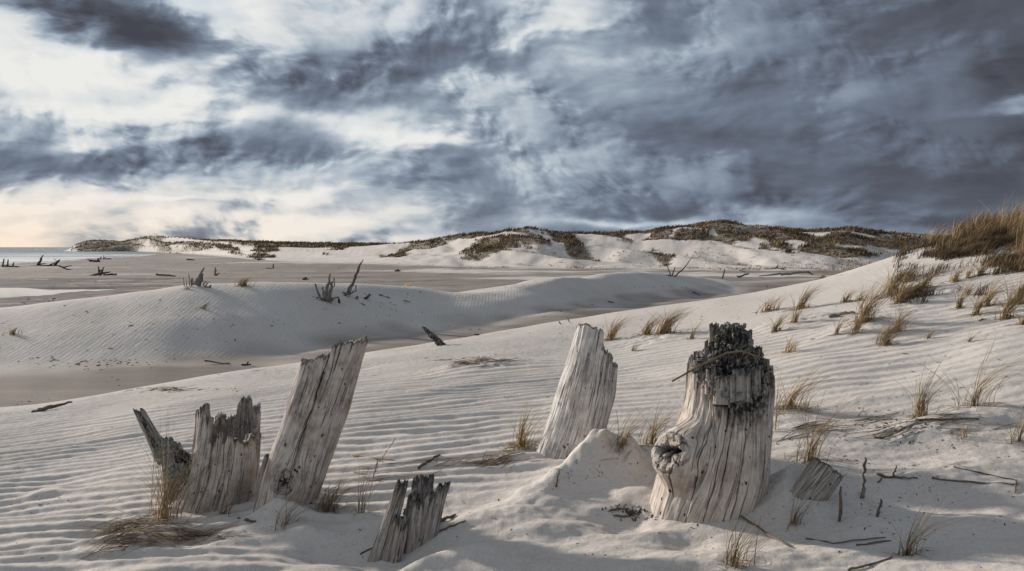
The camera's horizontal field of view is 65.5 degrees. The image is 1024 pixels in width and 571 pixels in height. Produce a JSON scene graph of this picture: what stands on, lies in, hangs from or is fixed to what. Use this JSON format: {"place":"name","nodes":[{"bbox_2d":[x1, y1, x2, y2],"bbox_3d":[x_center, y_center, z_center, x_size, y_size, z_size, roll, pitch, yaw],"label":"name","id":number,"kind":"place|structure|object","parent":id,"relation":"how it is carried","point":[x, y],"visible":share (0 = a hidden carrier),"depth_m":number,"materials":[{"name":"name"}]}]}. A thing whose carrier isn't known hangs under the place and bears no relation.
{"place":"outdoors","nodes":[
{"label":"outdoors","id":0,"kind":"place"},
{"bbox_2d":[0,288,116,297],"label":"pond","id":1,"kind":"structure","parent":0,"point":[11,292],"depth_m":79.31,"materials":[{"name":"grey liquid"}]},
{"bbox_2d":[0,247,156,265],"bbox_3d":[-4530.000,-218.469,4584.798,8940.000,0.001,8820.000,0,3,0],"label":"sea","id":2,"kind":"structure","parent":0,"point":[16,255],"depth_m":464.66,"materials":[{"name":"liquid"}]},
{"bbox_2d":[0,222,1023,570],"bbox_3d":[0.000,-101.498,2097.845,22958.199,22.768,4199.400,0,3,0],"label":"sand ground","id":3,"kind":"structure","parent":0,"point":[282,316],"depth_m":6.80,"materials":[{"name":"sand"}]},
{"bbox_2d":[1,259,18,266],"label":"driftwood snag","id":4,"kind":"object","parent":3,"relation":"on","point":[3,265],"visible":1,"depth_m":175.22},
{"bbox_2d":[2,325,27,336],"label":"grass tuft","id":5,"kind":"object","parent":3,"relation":"on","point":[12,332],"visible":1,"depth_m":26.13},
{"bbox_2d":[30,255,45,265],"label":"driftwood snag","id":6,"kind":"object","parent":3,"relation":"on","point":[39,262],"visible":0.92,"depth_m":186.60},
{"bbox_2d":[31,401,71,412],"bbox_3d":[-5.417,1.436,9.381,0.474,0.151,0.076,0,3,0],"label":"driftwood log","id":7,"kind":"object","parent":3,"relation":"on","point":[47,407],"visible":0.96,"depth_m":9.36,"materials":[{"name":"wood"}]},
{"bbox_2d":[44,259,59,265],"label":"driftwood snag","id":8,"kind":"object","parent":3,"relation":"on","point":[56,262],"visible":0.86,"depth_m":183.36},
{"bbox_2d":[89,266,116,275],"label":"driftwood snag","id":9,"kind":"object","parent":3,"relation":"on","point":[101,273],"visible":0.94,"depth_m":119.95,"materials":[{"name":"wood"}]},
{"bbox_2d":[99,512,157,536],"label":"dry stalk","id":10,"kind":"object","parent":3,"relation":"on","point":[122,526],"visible":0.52,"depth_m":4.46,"materials":[{"name":"plant"}]},
{"bbox_2d":[58,498,200,560],"bbox_3d":[-2.104,1.322,4.431,0.711,0.156,1.055,-2,3,-35],"label":"straw heap","id":11,"kind":"object","parent":3,"relation":"on","point":[134,528],"visible":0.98,"depth_m":4.20,"materials":[{"name":"plant"}]},
{"bbox_2d":[156,273,175,276],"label":"driftwood log","id":12,"kind":"object","parent":3,"relation":"on","point":[165,275],"visible":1,"depth_m":113.24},
{"bbox_2d":[66,412,267,528],"bbox_3d":[-2.078,1.030,4.693,1.165,0.705,0.940,2,4,40],"label":"grass tuft","id":13,"kind":"object","parent":3,"relation":"on","point":[165,505],"visible":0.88,"depth_m":4.62,"materials":[{"name":"plant"}]},
{"bbox_2d":[123,385,218,391],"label":"straw litter","id":14,"kind":"object","parent":3,"relation":"on","point":[165,388],"visible":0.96,"depth_m":9.87,"materials":[{"name":"plant"}]},
{"bbox_2d":[104,520,250,545],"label":"straw litter","id":15,"kind":"object","parent":3,"relation":"on","point":[190,534],"visible":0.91,"depth_m":4.40,"materials":[{"name":"plant"}]},
{"bbox_2d":[133,395,260,512],"bbox_3d":[-1.935,1.192,4.913,0.764,0.996,0.436,0,3,0],"label":"tree stump","id":16,"kind":"object","parent":3,"relation":"on","point":[241,459],"visible":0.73,"depth_m":4.78,"materials":[{"name":"grey wood"}]},
{"bbox_2d":[183,267,211,287],"bbox_3d":[-12.582,-0.316,31.834,1.154,0.816,0.258,0,3,0],"label":"driftwood stump","id":17,"kind":"object","parent":3,"relation":"on","point":[198,281],"visible":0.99,"depth_m":31.79,"materials":[{"name":"wood"}]},
{"bbox_2d":[204,360,230,364],"bbox_3d":[-8.850,2.306,23.933,0.776,0.144,0.075,0,3,0],"label":"driftwood log","id":18,"kind":"object","parent":3,"relation":"on","point":[215,362],"visible":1,"depth_m":23.92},
{"bbox_2d":[204,474,269,518],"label":"grass tuft","id":19,"kind":"object","parent":3,"relation":"on","point":[226,510],"visible":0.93,"depth_m":4.65,"materials":[{"name":"plant"}]},
{"bbox_2d":[235,277,256,286],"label":"grass tuft","id":20,"kind":"object","parent":3,"relation":"on","point":[243,283],"visible":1,"depth_m":32.65,"materials":[{"name":"plant"}]},
{"bbox_2d":[237,517,256,522],"bbox_3d":[-1.490,1.320,4.475,0.016,0.044,0.226,-3,4,-45],"label":"stick","id":21,"kind":"object","parent":3,"relation":"on","point":[248,519],"visible":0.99,"depth_m":4.46,"materials":[{"name":"wood"}]},
{"bbox_2d":[212,483,336,535],"bbox_3d":[-1.273,1.204,4.361,0.736,0.274,0.292,0,3,0],"label":"grass tuft","id":22,"kind":"object","parent":3,"relation":"on","point":[287,521],"visible":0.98,"depth_m":4.33,"materials":[{"name":"plant"}]},
{"bbox_2d":[252,335,367,511],"bbox_3d":[-1.200,0.930,4.644,0.736,1.293,0.278,0,3,0],"label":"tree stump","id":23,"kind":"object","parent":3,"relation":"on","point":[318,406],"visible":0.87,"depth_m":4.53,"materials":[{"name":"grey wood"}]},
{"bbox_2d":[313,273,337,302],"bbox_3d":[-7.773,0.128,33.163,1.098,1.261,0.250,0,3,0],"label":"driftwood stump","id":24,"kind":"object","parent":3,"relation":"on","point":[327,295],"visible":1,"depth_m":33.11,"materials":[{"name":"wood"}]},
{"bbox_2d":[297,461,389,516],"bbox_3d":[-0.991,1.158,4.650,0.631,0.309,0.503,0,3,0],"label":"grass tuft","id":25,"kind":"object","parent":3,"relation":"on","point":[325,508],"visible":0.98,"depth_m":4.57,"materials":[{"name":"plant"}]},
{"bbox_2d":[342,259,363,295],"bbox_3d":[-6.997,-0.316,34.645,1.124,1.667,0.235,0,3,0],"label":"driftwood stump","id":26,"kind":"object","parent":3,"relation":"on","point":[349,289],"visible":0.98,"depth_m":34.62,"materials":[{"name":"wood"}]},
{"bbox_2d":[348,465,398,518],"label":"grass tuft","id":27,"kind":"object","parent":3,"relation":"on","point":[362,507],"visible":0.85,"depth_m":4.52,"materials":[{"name":"plant"}]},
{"bbox_2d":[352,454,395,460],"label":"dry stalk","id":28,"kind":"object","parent":3,"relation":"on","point":[357,455],"visible":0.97,"depth_m":5.43,"materials":[{"name":"plant"}]},
{"bbox_2d":[368,438,395,510],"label":"grass tuft","id":29,"kind":"object","parent":3,"relation":"on","point":[375,472],"visible":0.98,"depth_m":4.49,"materials":[{"name":"plant"}]},
{"bbox_2d":[342,462,439,490],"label":"straw litter","id":30,"kind":"object","parent":3,"relation":"on","point":[377,479],"visible":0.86,"depth_m":5.02,"materials":[{"name":"plant"}]},
{"bbox_2d":[367,474,450,563],"bbox_3d":[-0.547,1.241,4.119,0.435,0.536,0.167,-1,3,-23],"label":"tree stump","id":31,"kind":"object","parent":3,"relation":"on","point":[415,526],"visible":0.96,"depth_m":4.09,"materials":[{"name":"grey wood"}]},
{"bbox_2d":[417,454,440,469],"bbox_3d":[-0.536,1.153,5.220,0.035,0.048,0.269,1,3,26],"label":"stick","id":32,"kind":"object","parent":3,"relation":"on","point":[425,462],"visible":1,"depth_m":5.19,"materials":[{"name":"wood"}]},
{"bbox_2d":[422,326,445,345],"bbox_3d":[-1.103,0.805,11.618,0.427,0.437,0.102,0,3,0],"label":"driftwood log","id":33,"kind":"object","parent":3,"relation":"on","point":[437,340],"visible":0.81,"depth_m":11.59,"materials":[{"name":"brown wood"}]},
{"bbox_2d":[402,454,486,472],"bbox_3d":[-0.437,1.153,5.156,0.596,0.060,0.308,0,3,0],"label":"straw heap","id":34,"kind":"object","parent":3,"relation":"on","point":[455,460],"visible":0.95,"depth_m":5.21,"materials":[{"name":"plant"}]},
{"bbox_2d":[441,514,455,521],"bbox_3d":[-0.350,1.257,4.301,0.026,0.029,0.174,2,3,30],"label":"stick","id":35,"kind":"object","parent":3,"relation":"on","point":[445,518],"visible":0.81,"depth_m":4.29,"materials":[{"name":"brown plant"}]},
{"bbox_2d":[439,520,465,531],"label":"twig","id":36,"kind":"object","parent":3,"relation":"on","point":[447,527],"visible":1,"depth_m":4.17,"materials":[{"name":"wood"}]},
{"bbox_2d":[422,357,518,369],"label":"straw litter","id":37,"kind":"object","parent":3,"relation":"on","point":[459,362],"visible":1,"depth_m":8.54,"materials":[{"name":"plant"}]},
{"bbox_2d":[71,219,929,265],"bbox_3d":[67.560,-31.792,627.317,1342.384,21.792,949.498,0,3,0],"label":"dune grass","id":38,"kind":"structure","parent":3,"relation":"on","point":[793,232],"depth_m":190.43,"materials":[{"name":"plant"}]},
{"bbox_2d":[455,450,556,474],"bbox_3d":[-0.040,1.134,5.121,0.624,0.082,0.371,1,3,19],"label":"straw heap","id":39,"kind":"object","parent":3,"relation":"on","point":[502,455],"visible":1,"depth_m":5.14,"materials":[{"name":"plant"}]},
{"bbox_2d":[493,402,546,454],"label":"grass tuft","id":40,"kind":"object","parent":3,"relation":"on","point":[520,443],"visible":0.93,"depth_m":5.38,"materials":[{"name":"plant"}]},
{"bbox_2d":[536,323,617,458],"bbox_3d":[0.361,0.918,5.298,0.683,1.356,0.365,0,3,0],"label":"tree stump","id":41,"kind":"object","parent":3,"relation":"on","point":[582,404],"visible":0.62,"depth_m":5.16,"materials":[{"name":"grey wood"}]},
{"bbox_2d":[603,309,641,341],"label":"grass tuft","id":42,"kind":"object","parent":3,"relation":"on","point":[612,334],"visible":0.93,"depth_m":9.70,"materials":[{"name":"plant"}]},
{"bbox_2d":[608,507,637,517],"bbox_3d":[0.604,1.237,4.351,0.159,0.046,0.062,0,3,0],"label":"root","id":43,"kind":"object","parent":3,"relation":"on","point":[616,508],"visible":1,"depth_m":4.36,"materials":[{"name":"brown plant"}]},
{"bbox_2d":[625,509,633,514],"bbox_3d":[0.645,1.235,4.348,0.049,0.029,0.044,0,3,0],"label":"bark piece","id":44,"kind":"object","parent":3,"relation":"on","point":[629,511],"visible":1,"depth_m":4.33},
{"bbox_2d":[598,395,674,460],"bbox_3d":[0.747,0.858,4.808,0.487,0.379,0.518,0,3,0],"label":"grass tuft","id":45,"kind":"object","parent":3,"relation":"on","point":[622,437],"visible":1,"depth_m":4.77,"materials":[{"name":"plant"}]},
{"bbox_2d":[631,313,665,336],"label":"grass tuft","id":46,"kind":"object","parent":3,"relation":"on","point":[648,329],"visible":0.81,"depth_m":9.73,"materials":[{"name":"plant"}]},
{"bbox_2d":[631,401,678,449],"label":"grass tuft","id":47,"kind":"object","parent":3,"relation":"on","point":[653,436],"visible":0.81,"depth_m":5.25,"materials":[{"name":"plant"}]},
{"bbox_2d":[399,237,912,270],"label":"foredune plants","id":48,"kind":"object","parent":3,"relation":"on","point":[850,260],"visible":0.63,"depth_m":150.46,"materials":[{"name":"brown plant"}]},
{"bbox_2d":[640,307,695,338],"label":"grass tuft","id":49,"kind":"object","parent":3,"relation":"on","point":[666,328],"visible":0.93,"depth_m":9.06,"materials":[{"name":"plant"}]},
{"bbox_2d":[666,256,692,276],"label":"driftwood branch","id":50,"kind":"object","parent":3,"relation":"on","point":[674,269],"visible":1,"depth_m":62.11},
{"bbox_2d":[687,319,704,338],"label":"grass tuft","id":51,"kind":"object","parent":3,"relation":"on","point":[692,335],"visible":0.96,"depth_m":8.62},
{"bbox_2d":[649,322,774,522],"bbox_3d":[1.075,0.854,4.341,0.704,1.311,0.534,0,3,0],"label":"tree stump","id":52,"kind":"object","parent":3,"relation":"on","point":[711,454],"visible":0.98,"depth_m":4.15,"materials":[{"name":"beige wood"}]},
{"bbox_2d":[671,350,769,383],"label":"dry stalk","id":53,"kind":"object","parent":52,"relation":"on","point":[702,364],"visible":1,"depth_m":4.13,"materials":[{"name":"plant"}]},
{"bbox_2d":[707,505,821,570],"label":"grass tuft","id":54,"kind":"object","parent":3,"relation":"on","point":[733,560],"visible":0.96,"depth_m":3.54,"materials":[{"name":"plant"}]},
{"bbox_2d":[740,515,790,546],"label":"twig","id":55,"kind":"object","parent":3,"relation":"on","point":[763,530],"visible":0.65,"depth_m":3.95,"materials":[{"name":"wood"}]},
{"bbox_2d":[753,294,785,313],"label":"grass tuft","id":56,"kind":"object","parent":3,"relation":"on","point":[768,307],"visible":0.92,"depth_m":9.82,"materials":[{"name":"plant"}]},
{"bbox_2d":[758,308,796,332],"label":"grass tuft","id":57,"kind":"object","parent":3,"relation":"on","point":[775,329],"visible":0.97,"depth_m":8.13,"materials":[{"name":"plant"}]},
{"bbox_2d":[773,371,787,428],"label":"grass tuft","id":58,"kind":"object","parent":3,"relation":"on","point":[776,415],"visible":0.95,"depth_m":5.20,"materials":[{"name":"plant"}]},
{"bbox_2d":[759,271,812,276],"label":"driftwood log","id":59,"kind":"object","parent":3,"relation":"on","point":[790,273],"visible":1,"depth_m":99.04,"materials":[{"name":"wood"}]},
{"bbox_2d":[781,337,803,353],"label":"grass tuft","id":60,"kind":"object","parent":3,"relation":"on","point":[790,350],"visible":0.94,"depth_m":7.17,"materials":[{"name":"plant"}]},
{"bbox_2d":[778,283,824,312],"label":"grass tuft","id":61,"kind":"object","parent":3,"relation":"on","point":[806,297],"visible":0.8,"depth_m":9.43,"materials":[{"name":"plant"}]},
{"bbox_2d":[783,296,832,324],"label":"grass tuft","id":62,"kind":"object","parent":3,"relation":"on","point":[794,319],"visible":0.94,"depth_m":8.27,"materials":[{"name":"plant"}]},
{"bbox_2d":[787,488,830,529],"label":"grass tuft","id":63,"kind":"object","parent":3,"relation":"on","point":[795,519],"visible":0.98,"depth_m":3.99,"materials":[{"name":"plant"}]},
{"bbox_2d":[774,359,850,422],"bbox_3d":[1.951,0.715,5.491,0.848,0.451,0.505,0,3,0],"label":"grass tuft","id":64,"kind":"object","parent":3,"relation":"on","point":[790,403],"visible":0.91,"depth_m":5.47,"materials":[{"name":"plant"}]},
{"bbox_2d":[773,419,853,442],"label":"straw litter","id":65,"kind":"object","parent":3,"relation":"on","point":[810,428],"visible":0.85,"depth_m":5.12,"materials":[{"name":"plant"}]},
{"bbox_2d":[792,457,843,500],"bbox_3d":[1.534,1.111,4.158,0.376,0.432,0.138,0,3,0],"label":"wood block","id":66,"kind":"object","parent":3,"relation":"on","point":[817,476],"depth_m":4.10,"materials":[{"name":"wood"}]},
{"bbox_2d":[774,379,880,465],"bbox_3d":[1.870,0.824,4.803,0.747,0.498,0.595,1,3,11],"label":"grass tuft","id":67,"kind":"object","parent":3,"relation":"on","point":[810,452],"visible":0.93,"depth_m":4.70,"materials":[{"name":"plant"}]},
{"bbox_2d":[824,309,854,336],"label":"grass tuft","id":68,"kind":"object","parent":3,"relation":"on","point":[838,330],"visible":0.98,"depth_m":7.42,"materials":[{"name":"plant"}]},
{"bbox_2d":[838,486,842,520],"bbox_3d":[1.640,1.091,3.976,0.020,0.174,0.033,1,3,28],"label":"stick","id":69,"kind":"object","parent":3,"relation":"on","point":[840,506],"visible":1,"depth_m":3.97,"materials":[{"name":"wood"}]},
{"bbox_2d":[828,311,854,317],"bbox_3d":[3.401,0.298,8.218,0.263,0.080,0.063,1,3,13],"label":"driftwood log","id":70,"kind":"object","parent":3,"relation":"on","point":[839,314],"visible":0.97,"depth_m":8.20,"materials":[{"name":"wood"}]},
{"bbox_2d":[806,537,885,543],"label":"twig","id":71,"kind":"object","parent":3,"relation":"on","point":[845,541],"visible":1,"depth_m":3.78,"materials":[{"name":"wood"}]},
{"bbox_2d":[838,287,862,303],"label":"grass tuft","id":72,"kind":"object","parent":3,"relation":"on","point":[845,299],"visible":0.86,"depth_m":9.23,"materials":[{"name":"plant"}]},
{"bbox_2d":[833,307,877,335],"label":"grass tuft","id":73,"kind":"object","parent":3,"relation":"on","point":[857,328],"visible":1,"depth_m":7.33,"materials":[{"name":"plant"}]},
{"bbox_2d":[850,290,867,301],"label":"grass tuft","id":74,"kind":"object","parent":3,"relation":"on","point":[862,296],"visible":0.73,"depth_m":9.18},
{"bbox_2d":[860,457,866,498],"bbox_3d":[1.850,1.010,4.189,0.029,0.223,0.033,1,3,12],"label":"stick","id":75,"kind":"object","parent":3,"relation":"on","point":[862,493],"visible":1,"depth_m":4.18,"materials":[{"name":"wood"}]},
{"bbox_2d":[847,556,891,570],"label":"twig","id":76,"kind":"object","parent":3,"relation":"on","point":[860,566],"visible":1,"depth_m":3.48,"materials":[{"name":"wood"}]},
{"bbox_2d":[856,540,890,545],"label":"twig","id":77,"kind":"object","parent":3,"relation":"on","point":[873,542],"visible":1,"depth_m":3.73,"materials":[{"name":"wood"}]},
{"bbox_2d":[834,278,916,327],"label":"grass tuft","id":78,"kind":"object","parent":3,"relation":"on","point":[869,306],"visible":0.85,"depth_m":7.55,"materials":[{"name":"plant"}]},
{"bbox_2d":[876,498,882,516],"bbox_3d":[1.845,1.116,3.998,0.019,0.077,0.084,2,4,38],"label":"stick","id":79,"kind":"object","parent":3,"relation":"on","point":[878,510],"visible":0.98,"depth_m":4.00,"materials":[{"name":"wood"}]},
{"bbox_2d":[873,434,892,438],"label":"branch","id":80,"kind":"object","parent":3,"relation":"on","point":[883,437],"visible":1,"depth_m":4.90,"materials":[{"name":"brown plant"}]},
{"bbox_2d":[874,330,901,346],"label":"grass tuft","id":81,"kind":"object","parent":3,"relation":"on","point":[888,340],"visible":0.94,"depth_m":6.90,"materials":[{"name":"plant"}]},
{"bbox_2d":[859,262,922,298],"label":"grass tuft","id":82,"kind":"object","parent":3,"relation":"on","point":[894,284],"visible":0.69,"depth_m":9.11,"materials":[{"name":"plant"}]},
{"bbox_2d":[862,315,923,347],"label":"grass tuft","id":83,"kind":"object","parent":3,"relation":"on","point":[886,334],"visible":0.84,"depth_m":6.97,"materials":[{"name":"plant"}]},
{"bbox_2d":[877,465,917,482],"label":"twig","id":84,"kind":"object","parent":3,"relation":"on","point":[883,476],"visible":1,"depth_m":4.35,"materials":[{"name":"wood"}]},
{"bbox_2d":[875,303,920,333],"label":"grass tuft","id":85,"kind":"object","parent":3,"relation":"on","point":[904,316],"visible":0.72,"depth_m":7.21,"materials":[{"name":"plant"}]},
{"bbox_2d":[885,274,934,304],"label":"grass tuft","id":86,"kind":"object","parent":3,"relation":"on","point":[900,298],"visible":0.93,"depth_m":8.19,"materials":[{"name":"plant"}]},
{"bbox_2d":[857,485,981,559],"bbox_3d":[1.849,1.074,3.596,0.535,0.326,0.381,1,3,27],"label":"grass tuft","id":87,"kind":"object","parent":3,"relation":"on","point":[908,550],"visible":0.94,"depth_m":3.57,"materials":[{"name":"plant"}]},
{"bbox_2d":[819,409,1019,445],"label":"straw litter","id":88,"kind":"object","parent":3,"relation":"on","point":[901,428],"visible":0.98,"depth_m":4.96,"materials":[{"name":"plant"}]},
{"bbox_2d":[888,357,963,419],"bbox_3d":[2.668,0.654,5.072,0.556,0.415,0.318,0,3,0],"label":"grass tuft","id":89,"kind":"object","parent":3,"relation":"on","point":[921,403],"visible":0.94,"depth_m":5.05,"materials":[{"name":"plant"}]},
{"bbox_2d":[911,268,949,287],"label":"grass tuft","id":90,"kind":"object","parent":3,"relation":"on","point":[927,278],"visible":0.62,"depth_m":9.15,"materials":[{"name":"plant"}]},
{"bbox_2d":[924,324,940,338],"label":"grass tuft","id":91,"kind":"object","parent":3,"relation":"on","point":[929,335],"visible":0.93,"depth_m":6.92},
{"bbox_2d":[915,417,978,420],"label":"branch","id":92,"kind":"object","parent":3,"relation":"on","point":[938,419],"visible":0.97,"depth_m":4.91,"materials":[{"name":"brown plant"}]},
{"bbox_2d":[938,265,974,284],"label":"grass tuft","id":93,"kind":"object","parent":3,"relation":"on","point":[955,277],"visible":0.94,"depth_m":9.16,"materials":[{"name":"plant"}]},
{"bbox_2d":[890,224,1023,302],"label":"crest brush","id":94,"kind":"object","parent":3,"relation":"on","point":[991,242],"visible":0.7,"depth_m":10.50,"materials":[{"name":"brown plant"}]},
{"bbox_2d":[941,411,977,439],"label":"grass tuft","id":95,"kind":"object","parent":3,"relation":"on","point":[963,430],"visible":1,"depth_m":4.76,"materials":[{"name":"plant"}]},
{"bbox_2d":[902,189,1023,272],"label":"crest grass","id":96,"kind":"structure","parent":3,"relation":"on","point":[991,228],"depth_m":11.52,"materials":[{"name":"plant"}]},
{"bbox_2d":[903,340,1022,412],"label":"grass tuft","id":97,"kind":"object","parent":3,"relation":"on","point":[975,398],"visible":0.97,"depth_m":5.09,"materials":[{"name":"plant"}]},
{"bbox_2d":[951,282,979,295],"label":"grass tuft","id":98,"kind":"object","parent":3,"relation":"on","point":[969,290],"visible":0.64,"depth_m":8.19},
{"bbox_2d":[946,280,994,310],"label":"grass tuft","id":99,"kind":"object","parent":3,"relation":"on","point":[959,305],"visible":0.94,"depth_m":7.70,"materials":[{"name":"plant"}]},
{"bbox_2d":[960,262,984,278],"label":"grass tuft","id":100,"kind":"object","parent":3,"relation":"on","point":[968,274],"visible":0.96,"depth_m":9.20,"materials":[{"name":"plant"}]},
{"bbox_2d":[964,328,984,341],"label":"grass tuft","id":101,"kind":"object","parent":3,"relation":"on","point":[972,337],"visible":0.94,"depth_m":6.54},
{"bbox_2d":[932,466,1018,492],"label":"twig","id":102,"kind":"object","parent":3,"relation":"on","point":[1015,483],"visible":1,"depth_m":4.21,"materials":[{"name":"wood"}]},
{"bbox_2d":[955,279,1014,317],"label":"grass tuft","id":103,"kind":"object","parent":3,"relation":"on","point":[976,312],"visible":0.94,"depth_m":7.40,"materials":[{"name":"plant"}]},
{"bbox_2d":[963,250,1010,276],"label":"grass tuft","id":104,"kind":"object","parent":3,"relation":"on","point":[979,273],"visible":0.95,"depth_m":9.17,"materials":[{"name":"plant"}]},
{"bbox_2d":[959,278,1023,322],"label":"grass tuft","id":105,"kind":"object","parent":3,"relation":"on","point":[1005,314],"visible":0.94,"depth_m":7.06,"materials":[{"name":"plant"}]},
{"bbox_2d":[973,277,1023,307],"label":"grass tuft","id":106,"kind":"object","parent":3,"relation":"on","point":[988,304],"visible":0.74,"depth_m":7.58,"materials":[{"name":"plant"}]},
{"bbox_2d":[987,271,1023,306],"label":"grass tuft","id":107,"kind":"object","parent":3,"relation":"on","point":[1019,289],"visible":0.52,"depth_m":7.48,"materials":[{"name":"plant"}]},
{"bbox_2d":[1001,398,1023,445],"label":"grass tuft","id":108,"kind":"object","parent":3,"relation":"on","point":[1019,436],"visible":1,"depth_m":4.62,"materials":[{"name":"plant"}]},
{"bbox_2d":[1005,306,1023,325],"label":"grass tuft","id":109,"kind":"object","parent":3,"relation":"on","point":[1020,321],"visible":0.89,"depth_m":6.75,"materials":[{"name":"plant"}]},
{"bbox_2d":[0,0,1023,246],"label":"sky","id":110,"kind":"structure","parent":0,"point":[366,121],"materials":[{"name":"grey"}]}
]}

